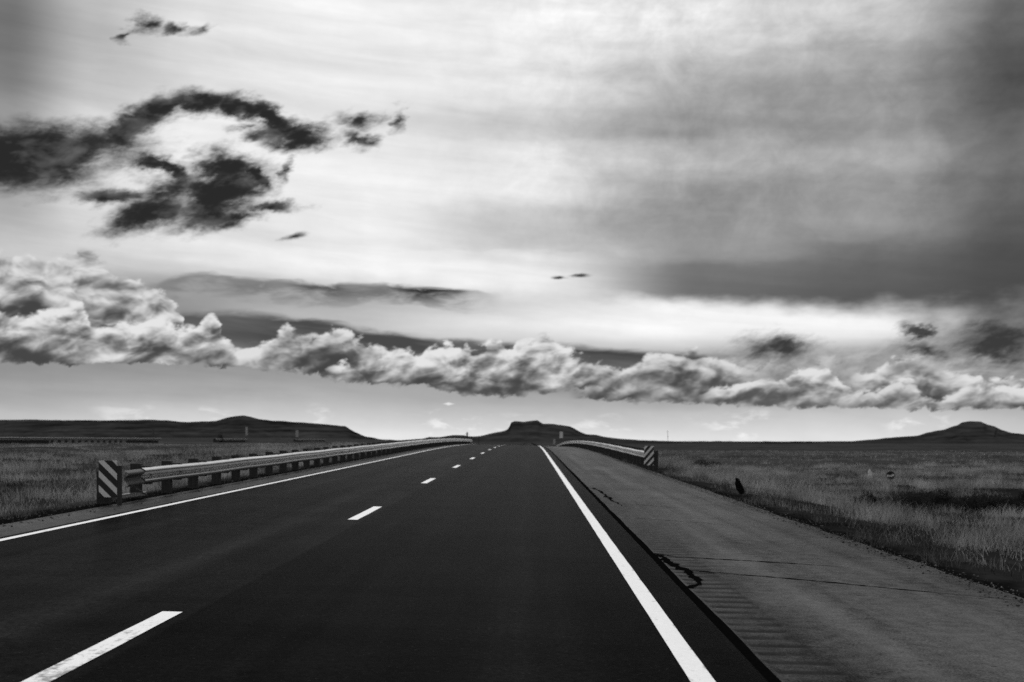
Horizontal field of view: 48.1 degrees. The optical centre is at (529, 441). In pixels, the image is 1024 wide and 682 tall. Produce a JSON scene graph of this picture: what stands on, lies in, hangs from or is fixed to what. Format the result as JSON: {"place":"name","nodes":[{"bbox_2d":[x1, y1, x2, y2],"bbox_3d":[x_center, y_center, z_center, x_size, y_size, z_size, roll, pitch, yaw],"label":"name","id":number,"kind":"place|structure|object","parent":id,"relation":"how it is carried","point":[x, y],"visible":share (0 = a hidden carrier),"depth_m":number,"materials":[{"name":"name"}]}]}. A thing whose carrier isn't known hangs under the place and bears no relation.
{"place":"outdoors","nodes":[
{"label":"outdoors","id":0,"kind":"place"},
{"bbox_2d":[0,441,381,519],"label":"grass","id":1,"kind":"structure","parent":0,"point":[28,466],"depth_m":44.86,"materials":[{"name":"grey plant"}]},
{"bbox_2d":[0,415,382,439],"bbox_3d":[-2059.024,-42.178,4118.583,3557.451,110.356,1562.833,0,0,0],"label":"hills","id":2,"kind":"structure","parent":0,"point":[232,427],"depth_m":3981.56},
{"bbox_2d":[0,444,767,681],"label":"road","id":3,"kind":"structure","parent":0,"point":[488,563],"depth_m":10.49,"materials":[{"name":"black asphalt"}]},
{"bbox_2d":[0,438,1023,597],"bbox_3d":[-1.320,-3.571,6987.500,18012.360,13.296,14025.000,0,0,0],"label":"ground","id":4,"kind":"structure","parent":0,"point":[988,576],"depth_m":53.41,"materials":[{"name":"grey plant"}]},
{"bbox_2d":[0,437,160,443],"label":"guardrail","id":5,"kind":"object","parent":4,"relation":"on","point":[25,440],"visible":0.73,"depth_m":126.34,"materials":[{"name":"metal"}]},
{"bbox_2d":[99,461,121,504],"bbox_3d":[-7.486,0.887,20.485,0.392,1.110,0.079,0,0,0],"label":"marker board","id":6,"kind":"object","parent":4,"relation":"on","point":[110,478],"visible":0.78,"depth_m":20.45,"materials":[{"name":"metal"}]},
{"bbox_2d":[213,439,245,442],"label":"guardrail","id":7,"kind":"object","parent":4,"relation":"on","point":[228,440],"visible":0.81,"depth_m":196.88,"materials":[{"name":"metal"}]},
{"bbox_2d":[0,444,463,536],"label":"road shoulder","id":8,"kind":"object","parent":4,"relation":"on","point":[37,524],"visible":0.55,"depth_m":21.49},
{"bbox_2d":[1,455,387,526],"bbox_3d":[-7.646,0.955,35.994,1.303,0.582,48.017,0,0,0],"label":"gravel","id":9,"kind":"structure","parent":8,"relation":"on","point":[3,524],"depth_m":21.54,"materials":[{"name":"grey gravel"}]},
{"bbox_2d":[245,427,247,441],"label":"road sign","id":10,"kind":"object","parent":4,"relation":"on","point":[246,431],"visible":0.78,"depth_m":207.49,"materials":[{"name":"metal"}]},
{"bbox_2d":[97,438,472,503],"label":"guardrail","id":11,"kind":"object","parent":4,"relation":"on","point":[166,473],"visible":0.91,"depth_m":30.11,"materials":[{"name":"metal"}]},
{"bbox_2d":[294,439,326,441],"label":"guardrail","id":12,"kind":"object","parent":4,"relation":"on","point":[302,440],"visible":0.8,"depth_m":266.96,"materials":[{"name":"metal"}]},
{"bbox_2d":[557,440,657,471],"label":"guardrail","id":13,"kind":"object","parent":4,"relation":"on","point":[633,454],"visible":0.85,"depth_m":67.37,"materials":[{"name":"metal"}]},
{"bbox_2d":[644,446,653,470],"bbox_3d":[4.916,0.807,47.432,0.460,1.280,0.079,0,0,-24],"label":"marker board","id":14,"kind":"object","parent":4,"relation":"on","point":[649,456],"visible":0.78,"depth_m":47.41,"materials":[{"name":"metal"}]},
{"bbox_2d":[688,459,714,467],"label":"bush","id":15,"kind":"object","parent":4,"relation":"on","point":[705,464],"visible":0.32,"depth_m":77.83,"materials":[{"name":"grey plant"}]},
{"bbox_2d":[735,477,744,499],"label":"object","id":16,"kind":"object","parent":4,"relation":"on","point":[740,488],"visible":1,"depth_m":28.76,"materials":[{"name":"black"}]},
{"bbox_2d":[544,446,1023,681],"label":"road shoulder","id":17,"kind":"object","parent":4,"relation":"on","point":[772,598],"visible":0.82,"depth_m":11.23},
{"bbox_2d":[616,460,1022,605],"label":"gravel","id":18,"kind":"structure","parent":4,"relation":"on","point":[980,591],"depth_m":16.14,"materials":[{"name":"grey gravel"}]},
{"bbox_2d":[658,449,1023,473],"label":"grass","id":19,"kind":"structure","parent":4,"relation":"on","point":[863,454],"depth_m":165.82,"materials":[{"name":"grey plant"}]},
{"bbox_2d":[850,490,884,506],"bbox_3d":[10.889,1.860,36.984,1.185,0.688,0.960,0,0,0],"label":"bush","id":20,"kind":"object","parent":4,"relation":"on","point":[871,497],"visible":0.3,"depth_m":36.88,"materials":[{"name":"grey plant"}]},
{"bbox_2d":[886,471,894,480],"bbox_3d":[20.300,2.098,64.523,0.490,0.915,0.073,0,0,0],"label":"round sign","id":21,"kind":"object","parent":4,"relation":"on","point":[890,474],"visible":0.77,"depth_m":64.49,"materials":[{"name":"black"}]},
{"bbox_2d":[886,492,937,510],"bbox_3d":[15.466,2.400,46.516,2.257,0.918,1.700,0,0,27],"label":"bush","id":22,"kind":"object","parent":4,"relation":"on","point":[917,499],"visible":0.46,"depth_m":46.32,"materials":[{"name":"grey plant"}]},
{"bbox_2d":[907,489,956,505],"bbox_3d":[16.922,2.348,48.651,2.341,0.848,1.744,0,0,-18],"label":"bush","id":23,"kind":"object","parent":4,"relation":"on","point":[940,499],"visible":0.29,"depth_m":48.36,"materials":[{"name":"grey plant"}]},
{"bbox_2d":[929,502,977,513],"bbox_3d":[16.227,2.638,44.292,1.696,0.629,1.586,0,0,45],"label":"bush","id":24,"kind":"object","parent":4,"relation":"on","point":[954,507],"visible":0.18,"depth_m":44.17,"materials":[{"name":"grey plant"}]},
{"bbox_2d":[942,496,993,514],"bbox_3d":[17.654,2.547,46.043,2.408,0.862,1.756,0,0,-19],"label":"bush","id":25,"kind":"object","parent":4,"relation":"on","point":[981,504],"visible":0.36,"depth_m":45.77,"materials":[{"name":"grey plant"}]},
{"bbox_2d":[960,490,1019,507],"bbox_3d":[19.181,2.430,48.164,2.529,0.793,2.079,0,0,-32],"label":"bush","id":26,"kind":"object","parent":4,"relation":"on","point":[993,502],"visible":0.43,"depth_m":47.89,"materials":[{"name":"grey plant"}]},
{"bbox_2d":[990,502,1023,515],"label":"bush","id":27,"kind":"object","parent":4,"relation":"on","point":[1017,509],"visible":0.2,"depth_m":43.48,"materials":[{"name":"grey plant"}]},
{"bbox_2d":[995,497,1023,512],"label":"bush","id":28,"kind":"object","parent":4,"relation":"on","point":[1010,503],"visible":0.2,"depth_m":45.37,"materials":[{"name":"grey plant"}]},
{"bbox_2d":[1015,490,1023,500],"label":"bush","id":29,"kind":"object","parent":4,"relation":"on","point":[1022,497],"visible":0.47,"depth_m":48.50,"materials":[{"name":"grey plant"}]},
{"bbox_2d":[0,0,1023,441],"label":"sky","id":30,"kind":"structure","parent":0,"point":[656,220],"materials":[{"name":"grey"}]},
{"bbox_2d":[427,420,653,442],"bbox_3d":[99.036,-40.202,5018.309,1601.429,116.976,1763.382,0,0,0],"label":"hills","id":31,"kind":"structure","parent":0,"point":[535,431],"depth_m":4935.54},
{"bbox_2d":[545,441,1023,443],"bbox_3d":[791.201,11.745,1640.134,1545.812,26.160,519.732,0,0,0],"label":"hills","id":32,"kind":"structure","parent":0,"point":[802,442],"depth_m":1495.70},
{"bbox_2d":[807,421,1023,441],"bbox_3d":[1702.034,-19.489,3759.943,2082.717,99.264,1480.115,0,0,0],"label":"hills","id":33,"kind":"structure","parent":0,"point":[975,431],"depth_m":3659.87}
]}

